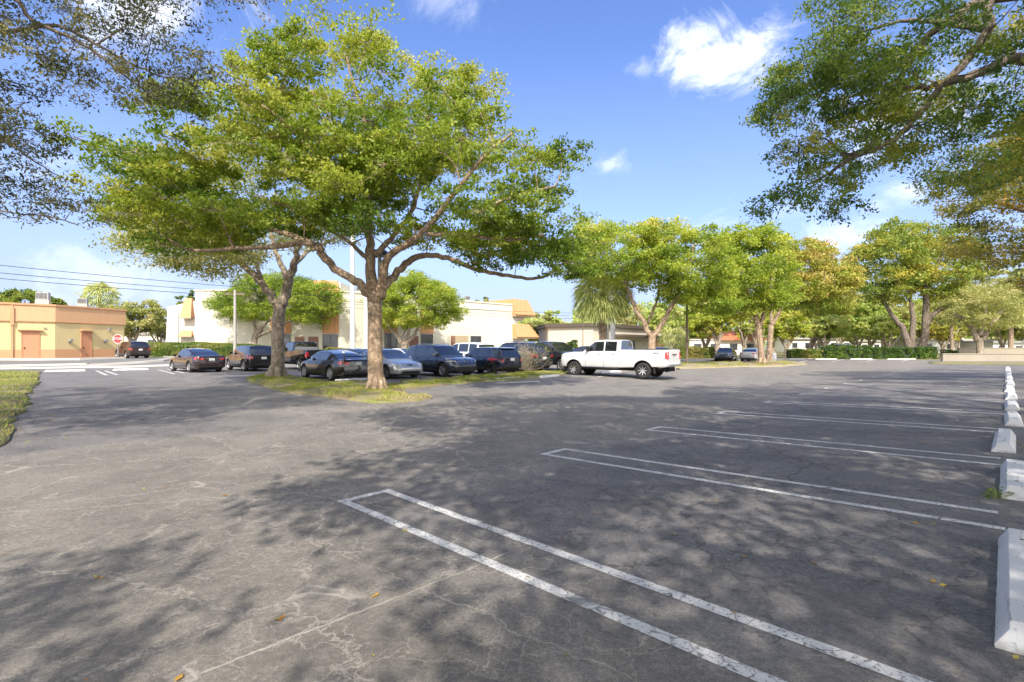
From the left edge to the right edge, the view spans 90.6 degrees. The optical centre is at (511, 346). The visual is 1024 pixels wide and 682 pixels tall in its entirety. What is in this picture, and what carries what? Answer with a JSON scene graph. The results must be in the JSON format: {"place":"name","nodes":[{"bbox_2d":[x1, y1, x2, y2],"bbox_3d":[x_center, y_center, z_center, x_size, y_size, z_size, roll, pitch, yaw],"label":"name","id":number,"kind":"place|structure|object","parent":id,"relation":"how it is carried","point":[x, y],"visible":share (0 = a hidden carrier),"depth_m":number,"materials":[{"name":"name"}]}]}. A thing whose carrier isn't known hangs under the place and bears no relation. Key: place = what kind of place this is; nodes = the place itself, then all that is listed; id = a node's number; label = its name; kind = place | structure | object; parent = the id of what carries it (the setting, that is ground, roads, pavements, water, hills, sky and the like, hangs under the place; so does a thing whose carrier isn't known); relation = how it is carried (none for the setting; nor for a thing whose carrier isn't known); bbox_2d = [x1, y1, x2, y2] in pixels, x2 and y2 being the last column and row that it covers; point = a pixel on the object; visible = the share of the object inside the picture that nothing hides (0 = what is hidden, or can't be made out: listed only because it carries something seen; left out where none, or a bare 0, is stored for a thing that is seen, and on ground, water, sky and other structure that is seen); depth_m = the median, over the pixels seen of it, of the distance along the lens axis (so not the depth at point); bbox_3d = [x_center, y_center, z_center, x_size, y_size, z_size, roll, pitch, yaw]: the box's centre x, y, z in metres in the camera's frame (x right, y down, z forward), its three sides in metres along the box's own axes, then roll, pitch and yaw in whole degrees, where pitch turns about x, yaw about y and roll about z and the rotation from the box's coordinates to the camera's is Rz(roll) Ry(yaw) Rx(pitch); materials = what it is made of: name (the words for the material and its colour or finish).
{"place":"outdoors","nodes":[
{"label":"outdoors","id":0,"kind":"place"},
{"bbox_2d":[0,370,41,446],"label":"lawn","id":1,"kind":"structure","parent":0,"point":[9,421],"depth_m":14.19,"materials":[{"name":"green plant"}]},
{"bbox_2d":[0,357,125,359],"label":"pavement","id":2,"kind":"structure","parent":0,"point":[62,358],"depth_m":44.84,"materials":[{"name":"concrete"}]},
{"bbox_2d":[0,364,168,368],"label":"pavement","id":3,"kind":"structure","parent":0,"point":[120,366],"depth_m":37.50,"materials":[{"name":"concrete"}]},
{"bbox_2d":[0,356,225,366],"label":"street","id":4,"kind":"structure","parent":0,"point":[91,361],"depth_m":43.41,"materials":[{"name":"grey asphalt"}]},
{"bbox_2d":[79,358,170,365],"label":"kerb","id":5,"kind":"structure","parent":4,"relation":"on","point":[135,362],"depth_m":40.95,"materials":[{"name":"concrete"}]},
{"bbox_2d":[115,341,150,357],"bbox_3d":[-38.219,0.334,50.997,4.730,1.717,2.166,0,0,37],"label":"suv","id":6,"kind":"object","parent":4,"relation":"on","point":[135,349],"visible":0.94,"depth_m":49.73,"materials":[{"name":"black paint"}]},
{"bbox_2d":[225,290,244,351],"bbox_3d":[-25.155,-1.864,46.000,1.800,6.537,0.290,0,0,0],"label":"utility pole","id":7,"kind":"object","parent":4,"relation":"on","point":[234,326],"visible":0.88,"depth_m":45.91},
{"bbox_2d":[247,370,567,400],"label":"grass","id":8,"kind":"structure","parent":0,"point":[274,379],"depth_m":20.76,"materials":[{"name":"green plant"}]},
{"bbox_2d":[0,347,1023,681],"bbox_3d":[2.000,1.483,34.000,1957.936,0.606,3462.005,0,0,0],"label":"parking lot","id":9,"kind":"structure","parent":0,"point":[222,539],"depth_m":4.73,"materials":[{"name":"grey asphalt"}]},
{"bbox_2d":[0,288,56,303],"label":"tree","id":10,"kind":"object","parent":9,"relation":"on","point":[14,295],"visible":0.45,"depth_m":90.32,"materials":[{"name":"green plant"}]},
{"bbox_2d":[0,363,88,366],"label":"kerb","id":11,"kind":"structure","parent":9,"relation":"on","point":[19,365],"depth_m":39.30,"materials":[{"name":"concrete"}]},
{"bbox_2d":[0,302,126,357],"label":"shop building","id":12,"kind":"structure","parent":9,"relation":"on","point":[30,330],"depth_m":50.22,"materials":[{"name":"beige paint"}]},
{"bbox_2d":[22,332,37,357],"bbox_3d":[-46.256,-0.077,48.676,0.106,2.535,1.107,0,0,43],"label":"door","id":13,"kind":"structure","parent":12,"relation":"in","point":[29,340],"depth_m":48.66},
{"bbox_2d":[35,292,50,303],"bbox_3d":[-52.738,-5.350,56.996,1.188,1.420,0.916,0,0,-29],"label":"air conditioner","id":14,"kind":"object","parent":12,"relation":"on","point":[43,297],"visible":0.94,"depth_m":56.67,"materials":[{"name":"grey metal"}]},
{"bbox_2d":[82,332,90,357],"bbox_3d":[-44.349,-0.128,52.821,0.106,2.635,0.885,0,0,14],"label":"door","id":15,"kind":"structure","parent":12,"relation":"in","point":[86,337],"depth_m":52.83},
{"bbox_2d":[74,281,121,306],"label":"tree","id":16,"kind":"object","parent":9,"relation":"on","point":[99,300],"visible":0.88,"depth_m":85.22,"materials":[{"name":"green plant"}]},
{"bbox_2d":[96,298,166,340],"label":"oak tree","id":17,"kind":"object","parent":9,"relation":"on","point":[149,322],"visible":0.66,"depth_m":83.33,"materials":[{"name":"green plant"}]},
{"bbox_2d":[0,0,278,229],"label":"oak tree","id":18,"kind":"object","parent":9,"relation":"on","point":[28,29],"visible":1,"depth_m":9.08,"materials":[{"name":"green plant"}]},
{"bbox_2d":[124,332,165,345],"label":"building","id":19,"kind":"structure","parent":9,"relation":"on","point":[146,338],"depth_m":120.00,"materials":[{"name":"paint"}]},
{"bbox_2d":[138,312,166,341],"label":"oak tree","id":20,"kind":"object","parent":9,"relation":"on","point":[161,329],"visible":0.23,"depth_m":87.23,"materials":[{"name":"green plant"}]},
{"bbox_2d":[169,348,225,372],"bbox_3d":[-20.248,0.864,32.496,4.878,1.497,2.102,0,0,38],"label":"sedan","id":21,"kind":"object","parent":9,"relation":"on","point":[190,360],"visible":0.99,"depth_m":31.33,"materials":[{"name":"grey paint"}]},
{"bbox_2d":[226,345,270,370],"bbox_3d":[-17.533,0.763,33.996,4.730,1.697,2.184,0,0,44],"label":"suv","id":22,"kind":"object","parent":9,"relation":"on","point":[245,357],"visible":0.84,"depth_m":32.49,"materials":[{"name":"black paint"}]},
{"bbox_2d":[284,341,323,370],"bbox_3d":[-14.627,0.628,35.479,2.315,1.967,5.980,0,0,-44],"label":"pickup truck","id":23,"kind":"object","parent":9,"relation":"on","point":[297,353],"visible":0.38,"depth_m":34.60,"materials":[{"name":"black paint"}]},
{"bbox_2d":[300,350,367,380],"bbox_3d":[-8.829,0.893,25.196,4.778,1.437,2.067,0,0,44],"label":"sedan","id":24,"kind":"object","parent":9,"relation":"on","point":[331,365],"visible":0.94,"depth_m":23.88,"materials":[{"name":"black paint"}]},
{"bbox_2d":[245,375,431,402],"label":"grass island","id":25,"kind":"structure","parent":9,"relation":"on","point":[365,395],"depth_m":17.12,"materials":[{"name":"green plant"}]},
{"bbox_2d":[84,123,371,376],"bbox_3d":[-12.806,-4.414,24.827,13.649,12.307,10.279,0,0,0],"label":"olive tree","id":26,"kind":"object","parent":25,"relation":"on","point":[199,262],"visible":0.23,"depth_m":24.64,"materials":[{"name":"green plant"}]},
{"bbox_2d":[23,0,630,389],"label":"olive tree","id":27,"kind":"object","parent":25,"relation":"on","point":[384,158],"visible":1,"depth_m":16.31,"materials":[{"name":"green plant"}]},
{"bbox_2d":[166,280,538,349],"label":"office building","id":28,"kind":"structure","parent":9,"relation":"on","point":[190,320],"depth_m":61.21,"materials":[{"name":"white paint"}]},
{"bbox_2d":[322,334,337,349],"bbox_3d":[-19.683,-0.350,54.892,1.655,1.900,0.056,0,0,-4],"label":"window","id":29,"kind":"structure","parent":28,"relation":"in","point":[328,340],"depth_m":54.88,"materials":[{"name":"grey glass"}]},
{"bbox_2d":[384,333,396,348],"bbox_3d":[-14.146,-0.450,59.176,1.658,2.100,0.056,0,0,-44],"label":"window","id":30,"kind":"structure","parent":28,"relation":"in","point":[390,341],"depth_m":59.08,"materials":[{"name":"grey glass"}]},
{"bbox_2d":[350,232,354,347],"bbox_3d":[-14.163,-4.450,45.000,0.464,12.300,0.464,0,0,0],"label":"tall pole","id":31,"kind":"object","parent":9,"relation":"on","point":[352,301],"visible":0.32,"depth_m":44.83,"materials":[{"name":"white metal"}]},
{"bbox_2d":[363,297,367,348],"bbox_3d":[-13.556,-1.450,47.000,0.425,6.300,0.425,0,0,0],"label":"tall pole","id":32,"kind":"object","parent":9,"relation":"on","point":[365,339],"visible":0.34,"depth_m":46.82,"materials":[{"name":"white metal"}]},
{"bbox_2d":[360,349,422,378],"bbox_3d":[-6.661,0.864,26.597,4.815,1.497,2.085,0,0,44],"label":"sedan","id":33,"kind":"object","parent":9,"relation":"on","point":[396,362],"visible":0.67,"depth_m":25.13,"materials":[{"name":"silver paint"}]},
{"bbox_2d":[355,268,470,347],"bbox_3d":[-10.807,-3.528,55.119,12.791,10.300,9.104,0,0,0],"label":"tree","id":34,"kind":"object","parent":9,"relation":"on","point":[427,290],"visible":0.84,"depth_m":53.83,"materials":[{"name":"green plant"}]},
{"bbox_2d":[405,344,476,376],"bbox_3d":[-4.005,0.731,27.996,4.634,1.762,2.148,0,0,44],"label":"suv","id":35,"kind":"object","parent":9,"relation":"on","point":[443,360],"visible":0.83,"depth_m":26.98,"materials":[{"name":"paint"}]},
{"bbox_2d":[453,342,494,356],"bbox_3d":[-3.391,0.653,37.496,5.230,1.917,2.274,0,0,44],"label":"suv","id":36,"kind":"object","parent":9,"relation":"on","point":[464,348],"visible":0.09,"depth_m":36.17,"materials":[{"name":"white paint"}]},
{"bbox_2d":[394,372,567,389],"bbox_3d":[-1.020,1.582,25.157,3.462,0.180,14.302,0,0,33],"label":"grass strip","id":37,"kind":"object","parent":9,"relation":"on","point":[476,381],"depth_m":22.68,"materials":[{"name":"green plant"}]},
{"bbox_2d":[465,347,521,373],"bbox_3d":[-1.554,0.824,30.197,4.430,1.577,2.094,0,0,44],"label":"suv","id":38,"kind":"object","parent":9,"relation":"on","point":[490,360],"visible":0.75,"depth_m":28.81,"materials":[{"name":"black paint"}]},
{"bbox_2d":[0,370,1023,681],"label":"fallen leaves","id":39,"kind":"object","parent":9,"relation":"on","point":[448,502],"visible":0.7,"depth_m":4.53,"materials":[{"name":"brown plant"}]},
{"bbox_2d":[500,341,552,370],"bbox_3d":[0.218,0.641,33.997,5.230,1.942,2.256,0,0,44],"label":"suv","id":40,"kind":"object","parent":9,"relation":"on","point":[531,344],"visible":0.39,"depth_m":32.33,"materials":[{"name":"grey paint"}]},
{"bbox_2d":[514,339,555,370],"bbox_3d":[1.085,0.551,32.350,3.552,2.175,3.500,0,0,0],"label":"dead shrub","id":41,"kind":"object","parent":9,"relation":"on","point":[525,367],"visible":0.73,"depth_m":31.65,"materials":[{"name":"brown plant"}]},
{"bbox_2d":[524,312,551,341],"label":"tree","id":42,"kind":"object","parent":9,"relation":"on","point":[534,324],"visible":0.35,"depth_m":83.53,"materials":[{"name":"green plant"}]},
{"bbox_2d":[540,310,564,323],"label":"tree","id":43,"kind":"object","parent":9,"relation":"on","point":[556,321],"visible":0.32,"depth_m":95.08,"materials":[{"name":"green plant"}]},
{"bbox_2d":[569,268,637,339],"bbox_3d":[7.960,-2.968,43.876,6.438,9.336,6.263,0,0,0],"label":"cabbage palm","id":44,"kind":"object","parent":9,"relation":"on","point":[603,306],"visible":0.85,"depth_m":42.71,"materials":[{"name":"green plant"}]},
{"bbox_2d":[561,339,681,378],"bbox_3d":[5.917,0.640,27.969,6.670,2.057,2.315,0,0,37],"label":"pickup truck","id":45,"kind":"object","parent":9,"relation":"on","point":[611,354],"visible":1,"depth_m":27.08,"materials":[{"name":"white paint"}]},
{"bbox_2d":[616,300,647,324],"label":"tree","id":46,"kind":"object","parent":9,"relation":"on","point":[630,320],"visible":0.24,"depth_m":87.49,"materials":[{"name":"green plant"}]},
{"bbox_2d":[338,369,1004,681],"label":"stall stripes","id":47,"kind":"object","parent":9,"relation":"on","point":[747,671],"visible":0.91,"depth_m":3.84,"materials":[{"name":"paint"}]},
{"bbox_2d":[656,321,692,350],"bbox_3d":[18.476,-0.563,58.181,4.202,4.526,4.206,0,0,0],"label":"bush","id":48,"kind":"object","parent":9,"relation":"on","point":[675,334],"visible":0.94,"depth_m":57.58,"materials":[{"name":"green plant"}]},
{"bbox_2d":[621,360,806,370],"bbox_3d":[16.989,1.614,43.577,29.454,0.268,8.084,0,0,-31],"label":"grass bed","id":49,"kind":"object","parent":9,"relation":"on","point":[691,366],"visible":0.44,"depth_m":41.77,"materials":[{"name":"green plant"}]},
{"bbox_2d":[563,214,749,348],"bbox_3d":[11.614,-4.534,42.096,16.822,12.782,11.040,0,0,0],"label":"olive tree","id":50,"kind":"object","parent":49,"relation":"on","point":[649,245],"visible":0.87,"depth_m":40.15,"materials":[{"name":"green plant"}]},
{"bbox_2d":[694,218,813,362],"bbox_3d":[21.959,-4.835,46.526,9.909,13.221,10.020,0,0,23],"label":"olive tree","id":51,"kind":"object","parent":49,"relation":"on","point":[779,295],"visible":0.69,"depth_m":44.75,"materials":[{"name":"green plant"}]},
{"bbox_2d":[766,233,872,360],"bbox_3d":[32.192,-5.104,53.860,10.027,14.316,10.956,0,0,35],"label":"olive tree","id":52,"kind":"object","parent":49,"relation":"on","point":[847,279],"visible":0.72,"depth_m":51.68,"materials":[{"name":"green plant"}]},
{"bbox_2d":[714,347,736,360],"bbox_3d":[23.427,0.869,55.501,2.120,1.487,4.918,0,0,30],"label":"sedan","id":53,"kind":"object","parent":9,"relation":"on","point":[725,353],"visible":0.98,"depth_m":53.96,"materials":[{"name":"black paint"}]},
{"bbox_2d":[739,348,765,360],"bbox_3d":[26.403,0.885,55.495,2.111,1.457,4.728,0,0,38],"label":"sedan","id":54,"kind":"object","parent":9,"relation":"on","point":[748,354],"visible":0.7,"depth_m":53.86,"materials":[{"name":"paint"}]},
{"bbox_2d":[517,300,1017,346],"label":"wood","id":55,"kind":"object","parent":9,"relation":"on","point":[533,319],"visible":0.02,"depth_m":154.85,"materials":[{"name":"green plant"}]},
{"bbox_2d":[738,0,1023,226],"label":"rain tree","id":56,"kind":"object","parent":9,"relation":"on","point":[891,100],"visible":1,"depth_m":10.19,"materials":[{"name":"green plant"}]},
{"bbox_2d":[911,133,1023,290],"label":"rain tree","id":57,"kind":"object","parent":9,"relation":"on","point":[963,248],"visible":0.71,"depth_m":21.79,"materials":[{"name":"green plant"}]},
{"bbox_2d":[940,353,1023,360],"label":"retaining wall","id":58,"kind":"structure","parent":9,"relation":"on","point":[982,356],"depth_m":54.10,"materials":[{"name":"beige concrete"}]},
{"bbox_2d":[977,485,1014,498],"bbox_3d":[5.084,1.554,5.334,0.286,0.161,0.197,0,0,0],"label":"weed","id":59,"kind":"object","parent":9,"relation":"on","point":[989,490],"visible":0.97,"depth_m":5.32,"materials":[{"name":"green plant"}]},
{"bbox_2d":[991,428,1015,453],"bbox_3d":[8.112,1.532,8.348,0.274,0.144,2.050,-2,-1,45],"label":"wheel stop","id":60,"kind":"object","parent":9,"relation":"on","point":[1004,440],"visible":1,"depth_m":7.87,"materials":[{"name":"paint"}]},
{"bbox_2d":[994,528,1023,654],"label":"wheel stop","id":61,"kind":"object","parent":9,"relation":"on","point":[1009,625],"visible":1,"depth_m":3.05,"materials":[{"name":"paint"}]},
{"bbox_2d":[999,459,1023,500],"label":"wheel stop","id":62,"kind":"object","parent":9,"relation":"on","point":[1011,475],"visible":0.95,"depth_m":5.64,"materials":[{"name":"paint"}]},
{"bbox_2d":[1004,399,1019,410],"bbox_3d":[13.084,1.529,13.269,0.274,0.143,1.956,-2,-1,44],"label":"wheel stop","id":63,"kind":"object","parent":9,"relation":"on","point":[1011,405],"visible":1,"depth_m":12.69,"materials":[{"name":"paint"}]},
{"bbox_2d":[1004,411,1023,426],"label":"wheel stop","id":64,"kind":"object","parent":9,"relation":"on","point":[1012,418],"visible":1,"depth_m":10.26,"materials":[{"name":"paint"}]},
{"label":"planting strip","id":65,"kind":"structure","parent":9,"relation":"on","visible":0},
{"bbox_2d":[149,341,259,357],"bbox_3d":[-32.206,0.416,52.522,17.800,1.971,1.884,0,0,28],"label":"hedge","id":66,"kind":"object","parent":65,"relation":"on","point":[161,349],"visible":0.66,"depth_m":52.92,"materials":[{"name":"green plant"}]},
{"bbox_2d":[199,268,347,343],"bbox_3d":[-24.491,-3.340,52.544,15.109,9.605,8.758,0,0,0],"label":"tree","id":67,"kind":"object","parent":65,"relation":"on","point":[301,285],"visible":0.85,"depth_m":51.14,"materials":[{"name":"green plant"}]},
{"bbox_2d":[0,0,1023,346],"label":"sky","id":68,"kind":"structure","parent":0,"point":[660,89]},
{"bbox_2d":[539,341,582,370],"bbox_3d":[2.559,0.634,35.023,2.306,1.957,6.080,0,0,-41],"label":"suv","id":69,"kind":"object","parent":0,"point":[558,349],"visible":0.27,"depth_m":33.56,"materials":[{"name":"grey paint"}]},
{"bbox_2d":[736,357,940,359],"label":"verge","id":70,"kind":"structure","parent":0,"point":[908,359],"depth_m":61.11,"materials":[{"name":"green plant"}]},
{"bbox_2d":[644,300,685,347],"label":"tree","id":71,"kind":"object","parent":70,"relation":"on","point":[653,324],"visible":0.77,"depth_m":73.98,"materials":[{"name":"green plant"}]},
{"bbox_2d":[672,345,720,358],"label":"hedge","id":72,"kind":"object","parent":70,"relation":"on","point":[695,352],"visible":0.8,"depth_m":66.92,"materials":[{"name":"green plant"}]},
{"bbox_2d":[684,306,728,346],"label":"tree","id":73,"kind":"object","parent":70,"relation":"on","point":[693,327],"visible":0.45,"depth_m":71.47,"materials":[{"name":"green plant"}]},
{"bbox_2d":[690,301,740,352],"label":"tree","id":74,"kind":"object","parent":70,"relation":"on","point":[714,324],"visible":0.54,"depth_m":65.43,"materials":[{"name":"green plant"}]},
{"bbox_2d":[723,307,762,350],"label":"tree","id":75,"kind":"object","parent":70,"relation":"on","point":[745,327],"visible":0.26,"depth_m":73.57,"materials":[{"name":"green plant"}]},
{"bbox_2d":[762,310,817,357],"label":"tree","id":76,"kind":"object","parent":70,"relation":"on","point":[792,332],"visible":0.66,"depth_m":67.47,"materials":[{"name":"green plant"}]},
{"bbox_2d":[785,348,823,358],"bbox_3d":[37.027,0.967,64.177,4.245,1.501,1.770,0,0,0],"label":"hedge","id":77,"kind":"object","parent":70,"relation":"on","point":[803,353],"visible":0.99,"depth_m":63.55,"materials":[{"name":"green plant"}]},
{"bbox_2d":[800,314,853,348],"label":"tree","id":78,"kind":"object","parent":70,"relation":"on","point":[841,328],"visible":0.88,"depth_m":73.07,"materials":[{"name":"green plant"}]},
{"bbox_2d":[818,345,937,358],"bbox_3d":[46.080,0.732,63.992,14.240,1.926,1.956,0,0,0],"label":"hedge","id":79,"kind":"object","parent":70,"relation":"on","point":[868,352],"visible":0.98,"depth_m":63.29,"materials":[{"name":"green plant"}]},
{"bbox_2d":[839,216,999,358],"bbox_3d":[52.849,-7.407,65.868,21.100,18.720,12.536,0,0,0],"label":"ficus tree","id":80,"kind":"object","parent":70,"relation":"on","point":[914,271],"visible":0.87,"depth_m":64.37,"materials":[{"name":"green plant"}]},
{"bbox_2d":[934,306,968,349],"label":"palm","id":81,"kind":"object","parent":70,"relation":"on","point":[951,337],"visible":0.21,"depth_m":71.87,"materials":[{"name":"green plant"}]},
{"bbox_2d":[737,348,940,358],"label":"lawn","id":82,"kind":"structure","parent":0,"point":[780,354],"depth_m":98.03,"materials":[{"name":"green plant"}]},
{"bbox_2d":[535,323,706,348],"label":"beige building","id":83,"kind":"structure","parent":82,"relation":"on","point":[636,335],"depth_m":73.70,"materials":[{"name":"beige paint"}]},
{"bbox_2d":[685,330,766,354],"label":"tile roof building","id":84,"kind":"structure","parent":82,"relation":"on","point":[730,339],"depth_m":92.00,"materials":[{"name":"paint"}]},
{"bbox_2d":[736,284,794,347],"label":"tree","id":85,"kind":"object","parent":82,"relation":"on","point":[754,332],"visible":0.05,"depth_m":90.04,"materials":[{"name":"green plant"}]},
{"bbox_2d":[766,337,849,351],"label":"building","id":86,"kind":"structure","parent":82,"relation":"on","point":[800,343],"depth_m":145.00,"materials":[{"name":"paint"}]},
{"bbox_2d":[786,285,856,348],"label":"tree","id":87,"kind":"object","parent":82,"relation":"on","point":[813,341],"visible":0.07,"depth_m":77.20,"materials":[{"name":"green plant"}]},
{"bbox_2d":[804,255,879,343],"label":"tree","id":88,"kind":"object","parent":82,"relation":"on","point":[844,339],"visible":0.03,"depth_m":103.59,"materials":[{"name":"green plant"}]},
{"bbox_2d":[841,294,876,348],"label":"tree","id":89,"kind":"object","parent":82,"relation":"on","point":[855,336],"visible":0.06,"depth_m":91.57,"materials":[{"name":"green plant"}]},
{"bbox_2d":[846,301,895,346],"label":"tree","id":90,"kind":"object","parent":82,"relation":"on","point":[861,325],"visible":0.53,"depth_m":85.20,"materials":[{"name":"green plant"}]},
{"bbox_2d":[860,310,917,346],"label":"tree","id":91,"kind":"object","parent":82,"relation":"on","point":[881,327],"visible":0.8,"depth_m":79.77,"materials":[{"name":"green plant"}]},
{"bbox_2d":[860,295,922,346],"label":"tree","id":92,"kind":"object","parent":82,"relation":"on","point":[902,311],"visible":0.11,"depth_m":117.14,"materials":[{"name":"green plant"}]},
{"bbox_2d":[896,298,941,337],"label":"tree","id":93,"kind":"object","parent":82,"relation":"on","point":[918,332],"visible":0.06,"depth_m":128.89,"materials":[{"name":"green plant"}]},
{"bbox_2d":[878,338,963,352],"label":"building","id":94,"kind":"structure","parent":82,"relation":"on","point":[900,343],"depth_m":118.00,"materials":[{"name":"concrete"}]},
{"bbox_2d":[918,317,966,355],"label":"tree","id":95,"kind":"object","parent":82,"relation":"on","point":[942,331],"visible":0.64,"depth_m":81.61,"materials":[{"name":"green plant"}]},
{"bbox_2d":[919,288,988,350],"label":"tree","id":96,"kind":"object","parent":82,"relation":"on","point":[936,306],"visible":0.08,"depth_m":94.94,"materials":[{"name":"green plant"}]},
{"bbox_2d":[933,260,1021,343],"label":"tree","id":97,"kind":"object","parent":82,"relation":"on","point":[986,279],"visible":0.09,"depth_m":103.99,"materials":[{"name":"green plant"}]},
{"bbox_2d":[935,283,1023,352],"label":"oak tree","id":98,"kind":"object","parent":82,"relation":"on","point":[993,297],"visible":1,"depth_m":60.72,"materials":[{"name":"green plant"}]},
{"bbox_2d":[957,348,1023,352],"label":"retaining wall","id":99,"kind":"structure","parent":82,"relation":"on","point":[992,350],"depth_m":67.46,"materials":[{"name":"beige concrete"}]},
{"bbox_2d":[960,341,1023,347],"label":"building","id":100,"kind":"structure","parent":82,"relation":"on","point":[987,344],"depth_m":112.45,"materials":[{"name":"white paint"}]},
{"bbox_2d":[968,312,1015,347],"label":"tree","id":101,"kind":"object","parent":82,"relation":"on","point":[1002,334],"visible":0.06,"depth_m":91.98,"materials":[{"name":"green plant"}]},
{"bbox_2d":[990,306,1023,347],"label":"tree","id":102,"kind":"object","parent":82,"relation":"on","point":[1011,338],"visible":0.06,"depth_m":77.75,"materials":[{"name":"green plant"}]},
{"bbox_2d":[993,258,1023,305],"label":"tree","id":103,"kind":"object","parent":82,"relation":"on","point":[1015,272],"visible":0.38,"depth_m":88.94,"materials":[{"name":"green plant"}]},
{"bbox_2d":[929,362,1023,365],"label":"grass verge","id":104,"kind":"object","parent":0,"point":[998,363],"depth_m":46.76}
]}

